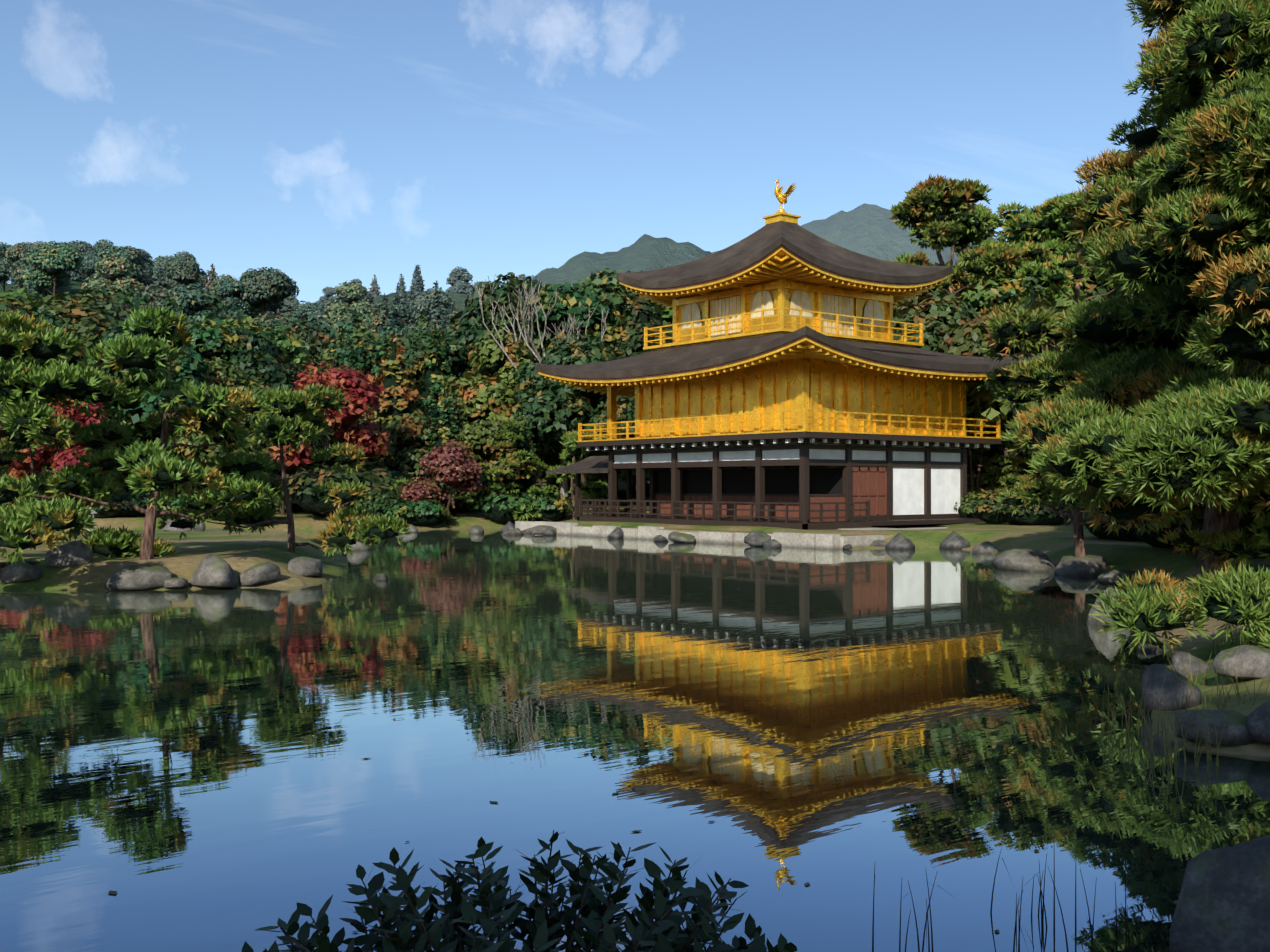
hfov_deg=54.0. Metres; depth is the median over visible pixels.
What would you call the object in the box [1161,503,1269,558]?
shrub
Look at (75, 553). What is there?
rock
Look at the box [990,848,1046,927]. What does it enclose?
water reeds
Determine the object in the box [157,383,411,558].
island pine
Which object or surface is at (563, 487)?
bare tree
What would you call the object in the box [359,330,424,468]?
cedar tree
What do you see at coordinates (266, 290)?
tree
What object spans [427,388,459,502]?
cedar tree
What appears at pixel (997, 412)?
tree
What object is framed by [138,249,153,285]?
dark tree
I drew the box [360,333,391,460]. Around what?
cedar tree
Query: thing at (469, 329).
dark tree
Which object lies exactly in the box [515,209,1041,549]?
golden pavilion
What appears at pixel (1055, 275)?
pine tree
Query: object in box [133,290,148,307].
cedar tree
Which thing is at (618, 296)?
dark tree
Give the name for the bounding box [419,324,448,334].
dark tree
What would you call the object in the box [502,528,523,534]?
rock
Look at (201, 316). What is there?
dark tree
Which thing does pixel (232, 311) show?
cedar tree
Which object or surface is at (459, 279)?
dark tree
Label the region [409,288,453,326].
tree
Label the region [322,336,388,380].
dark tree
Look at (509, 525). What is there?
rock
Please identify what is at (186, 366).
dark tree
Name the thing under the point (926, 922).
water reeds
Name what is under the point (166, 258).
dark tree
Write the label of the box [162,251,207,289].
dark tree
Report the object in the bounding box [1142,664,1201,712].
rock
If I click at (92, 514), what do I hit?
stone lantern
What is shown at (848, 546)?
rock
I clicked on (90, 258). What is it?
dark tree
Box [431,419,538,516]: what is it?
tree
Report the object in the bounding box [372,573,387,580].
rock
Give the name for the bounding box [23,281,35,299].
cedar tree
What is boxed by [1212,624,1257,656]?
dry reeds
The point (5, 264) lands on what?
dark tree
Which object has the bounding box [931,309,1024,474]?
tree
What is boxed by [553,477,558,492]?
dark tree
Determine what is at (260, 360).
dark tree
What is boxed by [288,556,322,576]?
rock
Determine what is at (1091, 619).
rock
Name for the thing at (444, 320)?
cedar tree
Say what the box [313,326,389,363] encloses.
dark tree
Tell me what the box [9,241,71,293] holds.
dark tree
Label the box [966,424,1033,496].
pine tree
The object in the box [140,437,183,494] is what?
pine tree
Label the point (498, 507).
shrub
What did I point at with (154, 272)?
dark tree
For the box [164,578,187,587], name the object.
rock
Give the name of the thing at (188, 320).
dark tree
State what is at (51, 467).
pine tree
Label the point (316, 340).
dark tree
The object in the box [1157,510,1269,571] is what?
shrub
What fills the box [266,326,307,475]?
cedar tree
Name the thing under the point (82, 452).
pine tree
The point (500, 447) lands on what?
pine tree
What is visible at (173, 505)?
shrub
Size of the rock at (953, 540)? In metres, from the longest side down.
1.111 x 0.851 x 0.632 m
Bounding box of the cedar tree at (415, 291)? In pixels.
[405,272,423,314]
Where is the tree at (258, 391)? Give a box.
[234,387,334,514]
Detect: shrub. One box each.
[9,456,84,507]
[79,491,172,517]
[113,477,142,493]
[158,494,192,519]
[213,495,282,520]
[274,475,306,512]
[280,463,408,516]
[353,466,422,483]
[357,488,406,515]
[377,498,452,525]
[381,476,409,497]
[446,473,498,512]
[471,489,574,523]
[954,489,1000,518]
[970,492,1073,524]
[1073,506,1141,541]
[1119,514,1198,551]
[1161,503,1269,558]
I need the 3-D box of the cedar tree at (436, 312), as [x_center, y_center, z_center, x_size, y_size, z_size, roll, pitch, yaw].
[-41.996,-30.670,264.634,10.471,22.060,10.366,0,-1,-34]
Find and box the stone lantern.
[87,506,96,530]
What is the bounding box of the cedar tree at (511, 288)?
[490,274,549,479]
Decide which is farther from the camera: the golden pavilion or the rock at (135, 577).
the golden pavilion
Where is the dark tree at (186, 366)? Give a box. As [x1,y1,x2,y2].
[69,315,209,443]
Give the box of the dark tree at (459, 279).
[445,266,473,294]
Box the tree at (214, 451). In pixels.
[183,412,302,477]
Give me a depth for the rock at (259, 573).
21.67 m
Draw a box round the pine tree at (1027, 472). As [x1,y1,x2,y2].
[1011,452,1049,486]
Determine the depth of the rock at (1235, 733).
8.32 m
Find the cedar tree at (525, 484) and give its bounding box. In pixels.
[506,409,541,497]
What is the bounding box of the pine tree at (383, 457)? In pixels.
[333,435,410,495]
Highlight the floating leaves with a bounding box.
[26,546,1194,932]
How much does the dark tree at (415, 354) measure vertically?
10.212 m
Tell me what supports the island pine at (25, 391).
on the terrain
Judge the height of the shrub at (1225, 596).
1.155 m
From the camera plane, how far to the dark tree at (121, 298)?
75.53 m
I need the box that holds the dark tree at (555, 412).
[509,333,634,508]
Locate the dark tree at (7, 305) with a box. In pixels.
[0,299,57,408]
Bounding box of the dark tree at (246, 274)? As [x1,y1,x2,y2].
[238,268,256,303]
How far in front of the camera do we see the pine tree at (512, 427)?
53.03 m
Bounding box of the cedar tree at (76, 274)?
[66,241,84,281]
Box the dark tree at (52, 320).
[20,307,70,448]
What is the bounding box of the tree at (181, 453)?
[155,432,214,461]
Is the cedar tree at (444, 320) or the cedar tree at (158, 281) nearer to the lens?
the cedar tree at (158, 281)
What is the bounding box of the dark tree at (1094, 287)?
[1024,244,1133,309]
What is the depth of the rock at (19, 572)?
21.52 m
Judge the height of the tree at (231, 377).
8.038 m
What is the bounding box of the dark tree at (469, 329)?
[441,272,558,382]
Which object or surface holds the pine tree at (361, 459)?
on the terrain
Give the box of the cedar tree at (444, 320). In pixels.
[440,308,450,328]
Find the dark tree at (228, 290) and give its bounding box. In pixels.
[211,278,250,314]
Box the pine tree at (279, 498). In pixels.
[184,486,291,510]
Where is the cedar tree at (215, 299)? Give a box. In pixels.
[199,291,226,322]
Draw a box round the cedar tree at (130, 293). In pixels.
[122,282,145,309]
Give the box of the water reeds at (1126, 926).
[1013,853,1146,951]
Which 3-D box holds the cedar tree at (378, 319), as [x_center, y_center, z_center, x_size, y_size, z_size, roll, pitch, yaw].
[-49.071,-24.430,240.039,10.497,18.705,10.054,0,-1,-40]
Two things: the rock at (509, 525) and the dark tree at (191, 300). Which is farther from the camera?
the dark tree at (191, 300)
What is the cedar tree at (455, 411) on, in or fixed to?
on the terrain
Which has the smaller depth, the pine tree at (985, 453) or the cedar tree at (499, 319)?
the pine tree at (985, 453)
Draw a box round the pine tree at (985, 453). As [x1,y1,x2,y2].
[967,447,1010,486]
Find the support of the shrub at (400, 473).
on the terrain
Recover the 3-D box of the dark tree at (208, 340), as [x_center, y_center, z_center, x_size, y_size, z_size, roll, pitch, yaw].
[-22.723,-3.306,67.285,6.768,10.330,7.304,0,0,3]
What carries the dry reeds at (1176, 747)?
on the pond water
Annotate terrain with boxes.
[0,203,1269,756]
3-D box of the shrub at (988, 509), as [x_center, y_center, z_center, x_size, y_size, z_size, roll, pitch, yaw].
[12.545,1.183,40.505,3.620,1.305,2.425,0,-1,39]
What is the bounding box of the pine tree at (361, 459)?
[331,423,380,465]
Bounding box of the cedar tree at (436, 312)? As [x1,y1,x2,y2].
[420,280,445,328]
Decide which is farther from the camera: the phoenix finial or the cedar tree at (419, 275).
the cedar tree at (419, 275)
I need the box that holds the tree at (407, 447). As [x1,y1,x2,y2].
[375,413,435,480]
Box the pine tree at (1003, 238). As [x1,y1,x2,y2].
[995,228,1059,243]
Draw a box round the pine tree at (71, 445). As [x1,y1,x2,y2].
[43,441,86,498]
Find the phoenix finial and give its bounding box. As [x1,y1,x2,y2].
[773,178,796,209]
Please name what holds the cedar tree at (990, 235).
on the terrain
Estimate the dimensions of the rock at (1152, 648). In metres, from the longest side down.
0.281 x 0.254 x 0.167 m
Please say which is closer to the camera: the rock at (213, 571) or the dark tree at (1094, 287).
the rock at (213, 571)
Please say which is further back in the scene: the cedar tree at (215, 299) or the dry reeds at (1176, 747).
the cedar tree at (215, 299)
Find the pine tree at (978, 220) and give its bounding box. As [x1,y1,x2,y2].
[889,203,1022,327]
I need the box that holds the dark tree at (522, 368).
[497,357,550,488]
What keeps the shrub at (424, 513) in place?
on the terrain
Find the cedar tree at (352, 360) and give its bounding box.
[340,346,369,425]
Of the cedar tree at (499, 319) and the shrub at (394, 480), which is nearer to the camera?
the shrub at (394, 480)
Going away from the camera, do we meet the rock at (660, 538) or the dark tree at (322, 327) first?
the rock at (660, 538)
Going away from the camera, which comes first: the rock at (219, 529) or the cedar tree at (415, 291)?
the rock at (219, 529)
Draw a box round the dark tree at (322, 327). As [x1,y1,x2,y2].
[268,314,336,339]
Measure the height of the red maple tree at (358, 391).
7.034 m
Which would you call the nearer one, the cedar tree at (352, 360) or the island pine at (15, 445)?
the island pine at (15, 445)
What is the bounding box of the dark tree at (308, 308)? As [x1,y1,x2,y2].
[291,301,324,321]
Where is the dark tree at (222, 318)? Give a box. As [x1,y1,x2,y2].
[220,317,240,328]
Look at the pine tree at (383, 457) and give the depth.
52.56 m
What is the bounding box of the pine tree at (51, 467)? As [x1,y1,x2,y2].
[45,442,84,470]
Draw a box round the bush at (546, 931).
[242,830,797,951]
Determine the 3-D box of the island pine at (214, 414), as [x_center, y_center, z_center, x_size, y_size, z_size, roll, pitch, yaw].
[-8.695,-0.601,22.789,4.089,4.987,4.898,0,0,16]
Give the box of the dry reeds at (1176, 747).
[1133,692,1238,766]
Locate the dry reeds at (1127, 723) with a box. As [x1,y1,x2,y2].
[1101,673,1164,736]
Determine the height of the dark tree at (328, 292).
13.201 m
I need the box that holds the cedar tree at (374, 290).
[368,274,379,296]
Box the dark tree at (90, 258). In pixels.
[81,239,115,273]
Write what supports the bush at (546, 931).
on the terrain
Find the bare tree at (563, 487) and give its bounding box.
[471,277,568,504]
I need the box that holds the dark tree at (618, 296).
[534,268,672,483]
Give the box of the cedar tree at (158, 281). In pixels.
[149,266,168,290]
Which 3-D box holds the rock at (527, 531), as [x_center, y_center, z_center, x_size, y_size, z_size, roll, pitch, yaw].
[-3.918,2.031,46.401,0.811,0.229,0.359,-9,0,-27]
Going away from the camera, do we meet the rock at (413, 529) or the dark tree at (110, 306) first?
the rock at (413, 529)
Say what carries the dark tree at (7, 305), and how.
on the terrain
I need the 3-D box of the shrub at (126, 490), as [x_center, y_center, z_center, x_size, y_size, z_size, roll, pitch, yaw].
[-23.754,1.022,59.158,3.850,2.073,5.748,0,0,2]
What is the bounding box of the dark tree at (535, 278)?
[527,275,542,288]
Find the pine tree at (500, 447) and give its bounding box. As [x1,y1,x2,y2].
[452,429,531,502]
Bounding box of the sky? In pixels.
[0,0,1166,303]
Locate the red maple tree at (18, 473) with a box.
[0,431,52,479]
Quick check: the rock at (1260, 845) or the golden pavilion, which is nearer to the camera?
the rock at (1260, 845)
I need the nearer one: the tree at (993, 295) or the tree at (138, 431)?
the tree at (138, 431)
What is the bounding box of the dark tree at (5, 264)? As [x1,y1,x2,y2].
[0,242,16,297]
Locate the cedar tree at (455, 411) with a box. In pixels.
[448,390,480,514]
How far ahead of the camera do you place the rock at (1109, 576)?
22.49 m
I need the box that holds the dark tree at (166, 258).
[153,255,174,266]
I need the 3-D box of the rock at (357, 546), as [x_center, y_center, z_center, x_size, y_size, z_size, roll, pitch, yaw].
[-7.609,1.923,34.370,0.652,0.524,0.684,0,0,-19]
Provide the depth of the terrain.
31.61 m
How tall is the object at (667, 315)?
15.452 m
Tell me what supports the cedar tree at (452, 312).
on the terrain
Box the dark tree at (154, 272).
[147,268,165,289]
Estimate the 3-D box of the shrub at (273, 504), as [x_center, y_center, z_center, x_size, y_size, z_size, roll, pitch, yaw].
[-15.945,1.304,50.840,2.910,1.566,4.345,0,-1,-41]
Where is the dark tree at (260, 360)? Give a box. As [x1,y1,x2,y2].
[210,326,303,391]
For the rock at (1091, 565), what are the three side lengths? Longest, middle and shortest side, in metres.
1.807 x 1.044 x 0.495 m
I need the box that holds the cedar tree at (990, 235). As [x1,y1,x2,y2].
[963,221,998,285]
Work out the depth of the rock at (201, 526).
36.22 m
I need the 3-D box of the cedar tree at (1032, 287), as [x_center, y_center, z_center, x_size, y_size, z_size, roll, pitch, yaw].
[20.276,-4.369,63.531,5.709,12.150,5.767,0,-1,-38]
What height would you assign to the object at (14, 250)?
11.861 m
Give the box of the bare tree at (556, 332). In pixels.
[542,305,608,485]
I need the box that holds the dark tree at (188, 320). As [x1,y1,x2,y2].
[175,312,195,329]
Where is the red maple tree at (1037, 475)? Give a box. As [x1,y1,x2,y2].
[1031,456,1058,480]
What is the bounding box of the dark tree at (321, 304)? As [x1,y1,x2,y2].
[316,301,327,308]
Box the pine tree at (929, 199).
[888,173,1057,473]
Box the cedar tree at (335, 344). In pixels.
[306,340,338,469]
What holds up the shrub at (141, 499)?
on the terrain
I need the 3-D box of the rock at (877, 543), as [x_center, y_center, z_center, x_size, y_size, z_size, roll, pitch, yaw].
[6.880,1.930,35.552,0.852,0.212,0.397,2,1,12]
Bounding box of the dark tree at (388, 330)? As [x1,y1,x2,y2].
[370,324,410,342]
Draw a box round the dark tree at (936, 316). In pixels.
[893,289,1015,447]
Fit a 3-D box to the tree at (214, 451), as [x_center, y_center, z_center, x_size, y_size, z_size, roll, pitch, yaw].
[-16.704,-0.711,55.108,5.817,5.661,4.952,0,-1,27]
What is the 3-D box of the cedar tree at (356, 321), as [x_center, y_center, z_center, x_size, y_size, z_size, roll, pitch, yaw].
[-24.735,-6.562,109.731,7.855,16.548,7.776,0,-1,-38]
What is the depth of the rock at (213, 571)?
21.29 m
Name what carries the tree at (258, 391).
on the terrain
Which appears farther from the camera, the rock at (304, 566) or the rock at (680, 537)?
the rock at (680, 537)
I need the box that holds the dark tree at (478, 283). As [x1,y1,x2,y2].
[473,281,488,288]
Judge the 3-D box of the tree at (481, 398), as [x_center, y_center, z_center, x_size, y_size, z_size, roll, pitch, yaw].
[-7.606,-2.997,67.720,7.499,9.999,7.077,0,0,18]
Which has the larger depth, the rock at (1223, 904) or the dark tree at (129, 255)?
the dark tree at (129, 255)
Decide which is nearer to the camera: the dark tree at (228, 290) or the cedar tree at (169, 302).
the cedar tree at (169, 302)
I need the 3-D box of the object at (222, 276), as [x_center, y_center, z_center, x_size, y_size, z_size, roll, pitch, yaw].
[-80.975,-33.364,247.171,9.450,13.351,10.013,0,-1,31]
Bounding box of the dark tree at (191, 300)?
[160,284,220,319]
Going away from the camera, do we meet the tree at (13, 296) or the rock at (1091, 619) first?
the rock at (1091, 619)
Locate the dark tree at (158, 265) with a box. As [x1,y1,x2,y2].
[147,260,166,288]
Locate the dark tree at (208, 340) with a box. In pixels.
[185,318,255,366]
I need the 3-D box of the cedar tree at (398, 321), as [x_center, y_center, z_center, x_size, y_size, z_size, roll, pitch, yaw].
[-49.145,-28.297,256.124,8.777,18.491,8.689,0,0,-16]
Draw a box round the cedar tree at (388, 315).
[380,293,396,328]
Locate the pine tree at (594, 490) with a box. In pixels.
[510,430,618,520]
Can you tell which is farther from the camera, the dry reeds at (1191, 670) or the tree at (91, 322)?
the tree at (91, 322)
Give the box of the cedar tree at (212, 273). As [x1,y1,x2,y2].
[203,263,217,288]
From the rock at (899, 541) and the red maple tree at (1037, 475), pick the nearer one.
the rock at (899, 541)
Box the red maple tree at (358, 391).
[263,360,390,517]
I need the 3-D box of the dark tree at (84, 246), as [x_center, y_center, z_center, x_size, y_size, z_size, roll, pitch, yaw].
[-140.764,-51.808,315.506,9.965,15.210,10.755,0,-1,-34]
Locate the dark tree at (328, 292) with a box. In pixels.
[315,287,339,303]
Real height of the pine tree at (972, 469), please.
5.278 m
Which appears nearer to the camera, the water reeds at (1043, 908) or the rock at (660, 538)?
the water reeds at (1043, 908)
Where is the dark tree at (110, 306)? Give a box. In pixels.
[60,289,132,322]
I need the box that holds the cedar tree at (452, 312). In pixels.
[440,298,458,325]
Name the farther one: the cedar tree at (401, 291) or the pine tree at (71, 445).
the cedar tree at (401, 291)
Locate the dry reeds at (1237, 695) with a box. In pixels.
[1185,658,1269,710]
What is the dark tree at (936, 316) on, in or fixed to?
on the terrain
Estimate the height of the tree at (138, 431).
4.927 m
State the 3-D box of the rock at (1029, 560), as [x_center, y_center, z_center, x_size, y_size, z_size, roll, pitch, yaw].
[8.268,1.823,26.375,0.986,0.550,1.707,7,-5,-13]
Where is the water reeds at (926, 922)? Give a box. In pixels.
[872,868,951,951]
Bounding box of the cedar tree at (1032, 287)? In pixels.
[974,271,1057,474]
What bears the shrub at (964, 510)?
on the terrain
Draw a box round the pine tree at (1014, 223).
[955,193,1086,295]
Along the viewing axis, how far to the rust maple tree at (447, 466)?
51.21 m
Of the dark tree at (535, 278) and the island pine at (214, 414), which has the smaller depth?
the island pine at (214, 414)
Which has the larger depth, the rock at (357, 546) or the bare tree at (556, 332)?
the bare tree at (556, 332)
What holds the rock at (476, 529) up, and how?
in the pond water
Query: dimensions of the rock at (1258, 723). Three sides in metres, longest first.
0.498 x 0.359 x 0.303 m
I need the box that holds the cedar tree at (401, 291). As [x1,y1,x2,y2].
[393,273,407,304]
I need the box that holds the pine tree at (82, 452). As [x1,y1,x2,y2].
[56,447,127,505]
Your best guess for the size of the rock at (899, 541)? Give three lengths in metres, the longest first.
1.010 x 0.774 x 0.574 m
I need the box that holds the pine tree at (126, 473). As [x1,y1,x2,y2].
[57,445,133,499]
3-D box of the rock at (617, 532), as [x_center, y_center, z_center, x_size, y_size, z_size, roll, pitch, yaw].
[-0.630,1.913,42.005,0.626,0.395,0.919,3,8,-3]
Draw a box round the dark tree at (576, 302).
[520,281,623,496]
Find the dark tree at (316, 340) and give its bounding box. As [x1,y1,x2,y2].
[275,322,334,359]
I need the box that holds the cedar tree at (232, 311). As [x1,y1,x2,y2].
[224,298,243,320]
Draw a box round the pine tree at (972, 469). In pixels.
[966,388,1017,493]
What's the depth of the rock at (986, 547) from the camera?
32.55 m
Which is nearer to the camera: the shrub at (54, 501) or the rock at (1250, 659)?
the rock at (1250, 659)
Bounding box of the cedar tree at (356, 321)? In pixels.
[341,308,364,336]
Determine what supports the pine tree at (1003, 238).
on the terrain
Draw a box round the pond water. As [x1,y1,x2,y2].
[0,528,1269,951]
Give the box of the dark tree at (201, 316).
[190,306,248,321]
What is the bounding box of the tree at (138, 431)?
[80,415,150,476]
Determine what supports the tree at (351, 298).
on the terrain
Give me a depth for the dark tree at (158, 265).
320.09 m
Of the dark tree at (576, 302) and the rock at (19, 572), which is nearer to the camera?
the rock at (19, 572)
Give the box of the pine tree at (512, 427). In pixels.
[456,420,558,510]
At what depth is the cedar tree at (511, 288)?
71.74 m
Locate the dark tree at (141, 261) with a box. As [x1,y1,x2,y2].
[121,246,151,284]
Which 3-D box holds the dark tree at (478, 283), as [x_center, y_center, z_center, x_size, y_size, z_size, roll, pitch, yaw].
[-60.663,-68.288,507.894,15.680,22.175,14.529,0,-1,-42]
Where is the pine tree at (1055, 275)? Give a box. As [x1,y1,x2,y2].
[1009,191,1121,315]
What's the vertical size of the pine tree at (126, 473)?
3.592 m
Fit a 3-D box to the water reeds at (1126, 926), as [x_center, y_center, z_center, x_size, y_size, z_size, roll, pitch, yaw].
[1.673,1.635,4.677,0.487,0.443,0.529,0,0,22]
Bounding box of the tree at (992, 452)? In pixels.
[966,353,1036,479]
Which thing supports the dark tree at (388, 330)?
on the terrain
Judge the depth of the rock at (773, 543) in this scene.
35.45 m
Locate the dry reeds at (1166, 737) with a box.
[1127,700,1199,752]
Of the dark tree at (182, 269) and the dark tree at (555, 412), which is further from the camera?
the dark tree at (182, 269)
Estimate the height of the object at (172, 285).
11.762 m
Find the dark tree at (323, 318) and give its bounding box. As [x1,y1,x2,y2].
[314,312,327,324]
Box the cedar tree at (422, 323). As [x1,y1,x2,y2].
[414,310,433,337]
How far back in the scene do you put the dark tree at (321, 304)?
390.23 m
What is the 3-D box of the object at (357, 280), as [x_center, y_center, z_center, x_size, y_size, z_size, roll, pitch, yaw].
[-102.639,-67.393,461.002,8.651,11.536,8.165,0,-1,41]
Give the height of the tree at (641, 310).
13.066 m
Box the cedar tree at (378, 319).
[367,301,386,334]
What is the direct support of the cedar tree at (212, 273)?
on the terrain
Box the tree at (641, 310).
[586,270,663,498]
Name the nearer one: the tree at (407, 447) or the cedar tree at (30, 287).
the tree at (407, 447)
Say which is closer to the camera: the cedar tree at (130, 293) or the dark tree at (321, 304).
the cedar tree at (130, 293)
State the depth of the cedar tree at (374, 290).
478.70 m
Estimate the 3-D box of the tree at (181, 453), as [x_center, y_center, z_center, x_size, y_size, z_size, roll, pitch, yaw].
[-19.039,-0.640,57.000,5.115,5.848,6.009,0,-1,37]
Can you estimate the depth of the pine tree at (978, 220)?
75.03 m
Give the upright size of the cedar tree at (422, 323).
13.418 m
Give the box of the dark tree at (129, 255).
[92,246,142,280]
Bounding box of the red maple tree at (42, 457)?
[9,398,112,501]
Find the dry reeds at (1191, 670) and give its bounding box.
[1165,652,1218,685]
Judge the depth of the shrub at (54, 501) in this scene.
58.21 m
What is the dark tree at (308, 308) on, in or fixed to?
on the terrain
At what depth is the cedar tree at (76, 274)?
298.62 m
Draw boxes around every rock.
[0,561,41,582]
[45,540,92,566]
[104,565,171,590]
[161,518,205,531]
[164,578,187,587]
[188,554,237,588]
[205,528,228,530]
[239,562,280,585]
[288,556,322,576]
[347,538,370,550]
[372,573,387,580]
[406,524,417,532]
[469,526,483,533]
[501,521,514,530]
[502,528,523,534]
[522,527,532,533]
[531,525,556,534]
[543,527,555,535]
[607,526,623,538]
[655,535,667,541]
[668,532,694,542]
[744,531,770,545]
[763,539,781,547]
[843,544,851,548]
[870,540,887,546]
[885,532,914,549]
[939,531,969,548]
[972,541,999,553]
[993,549,1055,571]
[1054,554,1108,576]
[1086,587,1121,624]
[1097,569,1136,583]
[1138,642,1161,651]
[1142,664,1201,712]
[1169,846,1269,951]
[1171,651,1210,676]
[1176,709,1258,745]
[1211,645,1269,679]
[1233,835,1269,859]
[1246,700,1269,743]
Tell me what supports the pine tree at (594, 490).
on the terrain
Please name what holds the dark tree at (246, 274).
on the terrain
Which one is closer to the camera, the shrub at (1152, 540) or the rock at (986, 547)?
the shrub at (1152, 540)
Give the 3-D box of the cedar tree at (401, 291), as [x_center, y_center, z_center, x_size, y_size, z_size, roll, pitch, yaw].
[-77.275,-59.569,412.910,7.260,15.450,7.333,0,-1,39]
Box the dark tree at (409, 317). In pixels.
[380,300,415,337]
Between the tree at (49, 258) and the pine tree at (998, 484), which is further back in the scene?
the tree at (49, 258)
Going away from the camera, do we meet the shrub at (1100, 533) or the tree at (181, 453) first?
the shrub at (1100, 533)
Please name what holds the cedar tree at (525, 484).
on the terrain
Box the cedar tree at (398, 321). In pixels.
[390,294,406,328]
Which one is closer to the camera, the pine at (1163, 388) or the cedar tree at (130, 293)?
the pine at (1163, 388)
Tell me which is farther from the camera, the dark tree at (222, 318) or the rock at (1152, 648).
the dark tree at (222, 318)
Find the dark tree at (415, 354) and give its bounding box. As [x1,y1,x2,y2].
[388,329,470,413]
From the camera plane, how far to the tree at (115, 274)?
227.10 m
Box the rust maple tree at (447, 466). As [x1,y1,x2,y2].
[397,439,484,525]
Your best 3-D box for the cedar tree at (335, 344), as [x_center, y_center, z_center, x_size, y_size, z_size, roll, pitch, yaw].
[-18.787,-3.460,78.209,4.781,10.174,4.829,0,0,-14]
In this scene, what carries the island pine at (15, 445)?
on the terrain
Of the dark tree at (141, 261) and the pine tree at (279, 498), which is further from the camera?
the dark tree at (141, 261)
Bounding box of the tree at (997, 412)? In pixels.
[967,295,1100,439]
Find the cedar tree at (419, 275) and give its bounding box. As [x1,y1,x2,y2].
[405,265,424,309]
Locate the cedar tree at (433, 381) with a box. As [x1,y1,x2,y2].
[412,324,457,426]
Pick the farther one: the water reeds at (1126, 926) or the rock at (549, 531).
the rock at (549, 531)
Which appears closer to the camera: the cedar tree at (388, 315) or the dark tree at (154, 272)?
the cedar tree at (388, 315)
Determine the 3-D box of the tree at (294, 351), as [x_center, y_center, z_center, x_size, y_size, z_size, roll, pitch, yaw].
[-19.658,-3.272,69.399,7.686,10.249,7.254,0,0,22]
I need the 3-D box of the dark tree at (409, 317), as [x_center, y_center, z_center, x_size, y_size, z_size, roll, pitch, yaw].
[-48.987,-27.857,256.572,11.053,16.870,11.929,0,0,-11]
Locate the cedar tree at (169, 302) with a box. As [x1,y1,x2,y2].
[162,294,177,325]
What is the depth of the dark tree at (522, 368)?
65.64 m
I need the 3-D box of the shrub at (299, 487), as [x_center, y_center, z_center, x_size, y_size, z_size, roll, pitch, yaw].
[-12.213,0.835,52.515,5.293,2.849,7.902,0,0,-5]
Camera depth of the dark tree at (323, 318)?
332.19 m
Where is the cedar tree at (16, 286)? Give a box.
[11,243,36,299]
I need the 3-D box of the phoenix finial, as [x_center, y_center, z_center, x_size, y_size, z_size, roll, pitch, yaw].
[5.521,-10.348,45.931,1.044,1.175,0.969,0,0,15]
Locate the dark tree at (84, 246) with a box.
[65,241,93,281]
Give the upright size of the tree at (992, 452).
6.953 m
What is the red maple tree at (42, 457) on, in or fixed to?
on the terrain
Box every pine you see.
[0,308,178,568]
[0,431,58,530]
[42,303,276,559]
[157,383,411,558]
[981,305,1205,556]
[999,0,1269,577]
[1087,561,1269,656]
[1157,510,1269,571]
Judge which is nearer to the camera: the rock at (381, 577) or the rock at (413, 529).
the rock at (381, 577)
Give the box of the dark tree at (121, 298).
[66,286,149,318]
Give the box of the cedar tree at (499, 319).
[497,295,546,478]
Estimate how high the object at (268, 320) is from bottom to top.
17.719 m
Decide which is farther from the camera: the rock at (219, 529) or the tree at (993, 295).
the tree at (993, 295)
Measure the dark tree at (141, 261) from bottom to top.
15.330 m
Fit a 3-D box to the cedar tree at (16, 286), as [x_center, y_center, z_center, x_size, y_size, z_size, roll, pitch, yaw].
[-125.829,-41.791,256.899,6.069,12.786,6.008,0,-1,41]
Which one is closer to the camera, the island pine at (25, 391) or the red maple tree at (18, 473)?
the island pine at (25, 391)

